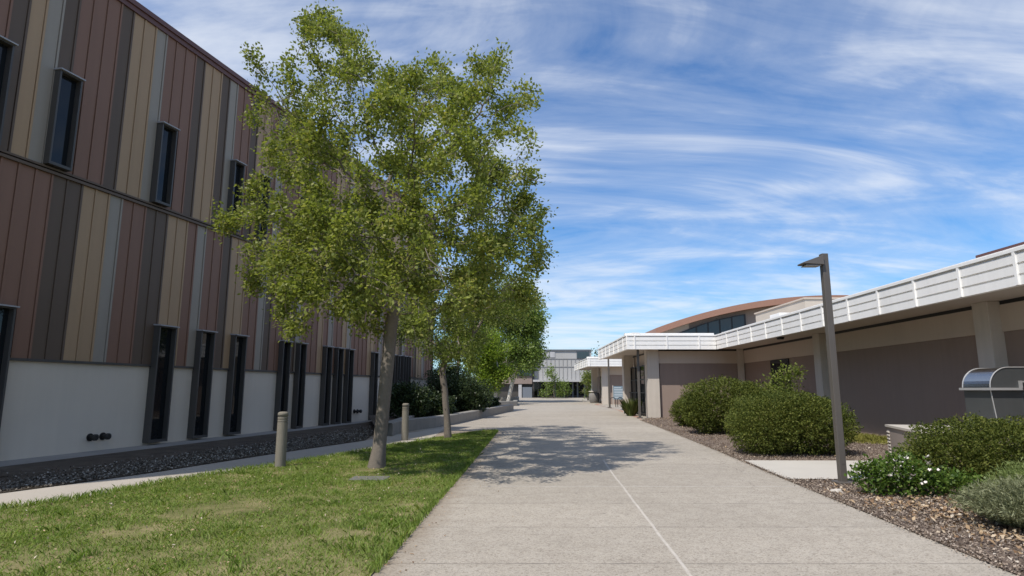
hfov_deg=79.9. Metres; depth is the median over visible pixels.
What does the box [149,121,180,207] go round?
window
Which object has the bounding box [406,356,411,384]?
window
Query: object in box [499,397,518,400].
planter wall
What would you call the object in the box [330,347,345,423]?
window
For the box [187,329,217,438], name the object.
window
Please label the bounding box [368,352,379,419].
window
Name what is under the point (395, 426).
planter wall
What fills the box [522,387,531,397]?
door
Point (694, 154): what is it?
sky
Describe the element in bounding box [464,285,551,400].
leaning tree
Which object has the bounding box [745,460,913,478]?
side path
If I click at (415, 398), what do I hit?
dark shrub
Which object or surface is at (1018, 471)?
feathery bush
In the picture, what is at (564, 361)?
grey building
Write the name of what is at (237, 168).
window
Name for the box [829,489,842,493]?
rock
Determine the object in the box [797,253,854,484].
street lamp
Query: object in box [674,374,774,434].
round shrub
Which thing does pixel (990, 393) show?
barbecue grill
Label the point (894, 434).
bench
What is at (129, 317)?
panel clad building
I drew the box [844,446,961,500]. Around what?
rose bush
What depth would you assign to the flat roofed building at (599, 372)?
57.63 m
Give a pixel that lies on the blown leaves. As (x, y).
(435, 522)
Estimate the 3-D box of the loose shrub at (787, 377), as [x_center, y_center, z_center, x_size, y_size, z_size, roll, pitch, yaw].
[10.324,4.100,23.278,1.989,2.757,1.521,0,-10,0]
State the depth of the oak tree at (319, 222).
12.43 m
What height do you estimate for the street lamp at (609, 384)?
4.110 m
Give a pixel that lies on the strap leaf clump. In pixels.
(630, 408)
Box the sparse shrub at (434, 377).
[414,366,440,393]
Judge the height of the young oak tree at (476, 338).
6.760 m
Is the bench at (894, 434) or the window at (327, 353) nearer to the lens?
the bench at (894, 434)
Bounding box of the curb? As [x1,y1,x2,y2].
[0,422,373,476]
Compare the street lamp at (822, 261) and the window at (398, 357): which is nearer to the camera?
the street lamp at (822, 261)
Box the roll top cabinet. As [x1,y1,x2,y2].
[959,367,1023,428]
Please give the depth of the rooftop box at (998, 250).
19.93 m
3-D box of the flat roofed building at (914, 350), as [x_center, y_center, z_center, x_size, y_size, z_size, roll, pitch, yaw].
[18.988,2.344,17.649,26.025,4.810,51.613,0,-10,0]
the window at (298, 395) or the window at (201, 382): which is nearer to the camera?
the window at (201, 382)
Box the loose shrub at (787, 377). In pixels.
[755,360,808,394]
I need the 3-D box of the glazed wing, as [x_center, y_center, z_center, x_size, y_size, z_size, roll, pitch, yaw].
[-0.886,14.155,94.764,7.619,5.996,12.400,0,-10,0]
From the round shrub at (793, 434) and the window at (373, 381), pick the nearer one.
the round shrub at (793, 434)
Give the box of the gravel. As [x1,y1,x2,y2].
[0,425,373,490]
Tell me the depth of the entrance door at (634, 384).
36.15 m
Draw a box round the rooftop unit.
[770,313,786,317]
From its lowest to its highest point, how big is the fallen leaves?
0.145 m
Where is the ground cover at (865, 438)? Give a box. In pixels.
[825,430,887,443]
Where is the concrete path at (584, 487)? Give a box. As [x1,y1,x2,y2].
[0,398,1016,575]
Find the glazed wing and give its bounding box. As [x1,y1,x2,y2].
[492,360,531,397]
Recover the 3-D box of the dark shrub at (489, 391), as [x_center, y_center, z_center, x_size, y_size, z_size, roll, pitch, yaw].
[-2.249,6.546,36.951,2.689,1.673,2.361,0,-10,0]
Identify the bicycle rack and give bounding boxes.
[610,397,621,406]
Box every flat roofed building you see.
[574,357,622,403]
[597,244,1023,435]
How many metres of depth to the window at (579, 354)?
90.48 m
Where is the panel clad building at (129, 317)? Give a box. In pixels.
[0,0,435,460]
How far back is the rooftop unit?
32.35 m
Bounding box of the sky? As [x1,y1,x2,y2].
[136,0,1023,390]
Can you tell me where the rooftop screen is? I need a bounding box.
[754,297,841,321]
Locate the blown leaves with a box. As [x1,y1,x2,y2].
[384,431,500,571]
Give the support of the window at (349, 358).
in the panel clad building at (129, 317)
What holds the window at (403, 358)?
in the panel clad building at (129, 317)
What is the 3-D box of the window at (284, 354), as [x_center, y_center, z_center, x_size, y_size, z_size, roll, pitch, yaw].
[-8.806,3.709,23.533,0.300,3.400,0.560,-3,-10,15]
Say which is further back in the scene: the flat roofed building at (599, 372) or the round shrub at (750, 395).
the flat roofed building at (599, 372)
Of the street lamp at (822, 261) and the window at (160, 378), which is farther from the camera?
the window at (160, 378)
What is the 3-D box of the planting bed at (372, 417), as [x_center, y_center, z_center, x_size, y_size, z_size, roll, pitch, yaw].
[-3.500,7.167,35.962,5.538,0.213,30.340,-1,-10,5]
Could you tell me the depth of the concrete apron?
16.68 m
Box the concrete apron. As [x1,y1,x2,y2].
[0,420,371,466]
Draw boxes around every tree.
[204,0,558,468]
[395,256,550,437]
[433,286,503,373]
[457,328,519,397]
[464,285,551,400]
[538,365,572,397]
[579,370,590,399]
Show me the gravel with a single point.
(240, 454)
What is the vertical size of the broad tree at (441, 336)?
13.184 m
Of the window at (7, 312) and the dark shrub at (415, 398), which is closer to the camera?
the window at (7, 312)
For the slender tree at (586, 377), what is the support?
on the concrete path at (584, 487)
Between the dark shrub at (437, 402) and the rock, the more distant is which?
the dark shrub at (437, 402)
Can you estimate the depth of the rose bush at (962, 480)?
9.31 m
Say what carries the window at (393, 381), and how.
in the panel clad building at (129, 317)
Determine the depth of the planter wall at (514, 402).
51.88 m
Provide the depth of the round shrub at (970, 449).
10.26 m
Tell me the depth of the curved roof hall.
62.03 m
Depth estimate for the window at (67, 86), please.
15.43 m
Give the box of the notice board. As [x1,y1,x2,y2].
[612,385,622,404]
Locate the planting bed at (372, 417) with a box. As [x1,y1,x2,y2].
[369,404,501,425]
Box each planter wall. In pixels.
[387,404,513,435]
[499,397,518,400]
[499,400,517,405]
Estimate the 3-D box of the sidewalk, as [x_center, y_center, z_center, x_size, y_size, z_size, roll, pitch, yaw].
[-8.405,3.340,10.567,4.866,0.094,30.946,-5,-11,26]
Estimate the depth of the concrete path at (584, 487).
7.80 m
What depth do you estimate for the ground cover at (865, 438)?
18.47 m
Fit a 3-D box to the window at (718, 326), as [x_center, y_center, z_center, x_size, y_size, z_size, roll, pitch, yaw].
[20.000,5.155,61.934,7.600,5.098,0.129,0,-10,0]
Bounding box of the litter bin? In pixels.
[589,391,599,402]
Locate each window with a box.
[0,35,18,144]
[0,304,19,427]
[43,67,85,171]
[142,324,179,442]
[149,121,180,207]
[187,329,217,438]
[223,334,249,434]
[226,159,246,232]
[254,174,272,241]
[273,340,293,429]
[291,342,308,427]
[297,196,307,254]
[318,345,333,425]
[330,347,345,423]
[341,348,355,422]
[354,225,362,275]
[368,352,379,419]
[392,354,395,385]
[395,355,401,412]
[400,355,407,383]
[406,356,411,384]
[517,368,531,376]
[577,352,588,357]
[679,314,745,334]
[770,359,790,390]
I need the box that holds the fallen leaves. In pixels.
[0,432,493,575]
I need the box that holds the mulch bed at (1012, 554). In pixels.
[644,418,1023,575]
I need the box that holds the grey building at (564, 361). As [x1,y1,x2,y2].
[532,349,591,397]
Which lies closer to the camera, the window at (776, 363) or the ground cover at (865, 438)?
the ground cover at (865, 438)
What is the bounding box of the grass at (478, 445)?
[0,429,498,575]
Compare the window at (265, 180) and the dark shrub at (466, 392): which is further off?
the dark shrub at (466, 392)
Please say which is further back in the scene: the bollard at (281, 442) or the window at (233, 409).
the window at (233, 409)
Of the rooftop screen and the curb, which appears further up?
the rooftop screen
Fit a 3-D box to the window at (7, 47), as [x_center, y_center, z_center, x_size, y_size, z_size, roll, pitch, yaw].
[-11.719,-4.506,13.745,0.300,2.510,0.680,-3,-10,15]
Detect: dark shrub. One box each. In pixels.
[389,377,435,417]
[421,391,457,416]
[425,361,480,408]
[430,371,495,411]
[480,384,495,407]
[490,395,501,406]
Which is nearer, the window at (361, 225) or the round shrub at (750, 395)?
the round shrub at (750, 395)
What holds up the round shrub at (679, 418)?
on the mulch bed at (1012, 554)
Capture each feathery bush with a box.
[946,473,1023,528]
[980,457,1023,486]
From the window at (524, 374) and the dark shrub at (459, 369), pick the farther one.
the window at (524, 374)
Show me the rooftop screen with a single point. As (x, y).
(796, 305)
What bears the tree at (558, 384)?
on the concrete path at (584, 487)
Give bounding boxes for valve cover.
[348,476,389,480]
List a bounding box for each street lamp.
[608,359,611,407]
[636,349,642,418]
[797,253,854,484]
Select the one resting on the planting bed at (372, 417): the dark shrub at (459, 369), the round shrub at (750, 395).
the dark shrub at (459, 369)
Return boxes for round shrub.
[668,396,711,426]
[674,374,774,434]
[720,386,863,455]
[723,389,804,439]
[896,411,1023,484]
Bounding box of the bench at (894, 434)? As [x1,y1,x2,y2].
[885,424,1016,467]
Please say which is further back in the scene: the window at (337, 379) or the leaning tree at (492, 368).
the leaning tree at (492, 368)
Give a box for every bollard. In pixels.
[275,412,288,466]
[401,403,408,440]
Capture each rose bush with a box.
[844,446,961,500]
[923,461,987,495]
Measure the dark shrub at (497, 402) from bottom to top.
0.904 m
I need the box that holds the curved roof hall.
[646,295,847,334]
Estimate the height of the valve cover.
0.065 m
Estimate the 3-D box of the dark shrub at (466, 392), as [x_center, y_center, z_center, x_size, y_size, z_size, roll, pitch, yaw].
[-2.770,5.613,33.053,3.806,2.282,3.310,0,-10,0]
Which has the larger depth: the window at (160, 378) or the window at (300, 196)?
the window at (300, 196)
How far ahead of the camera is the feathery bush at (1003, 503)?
7.02 m
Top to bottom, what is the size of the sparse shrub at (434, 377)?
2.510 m
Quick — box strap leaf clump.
[620,398,643,415]
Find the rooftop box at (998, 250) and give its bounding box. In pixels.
[975,242,1023,257]
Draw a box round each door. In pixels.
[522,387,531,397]
[630,365,645,415]
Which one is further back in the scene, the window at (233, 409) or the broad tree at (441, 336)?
the broad tree at (441, 336)
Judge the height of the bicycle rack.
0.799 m
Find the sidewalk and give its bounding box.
[0,428,443,506]

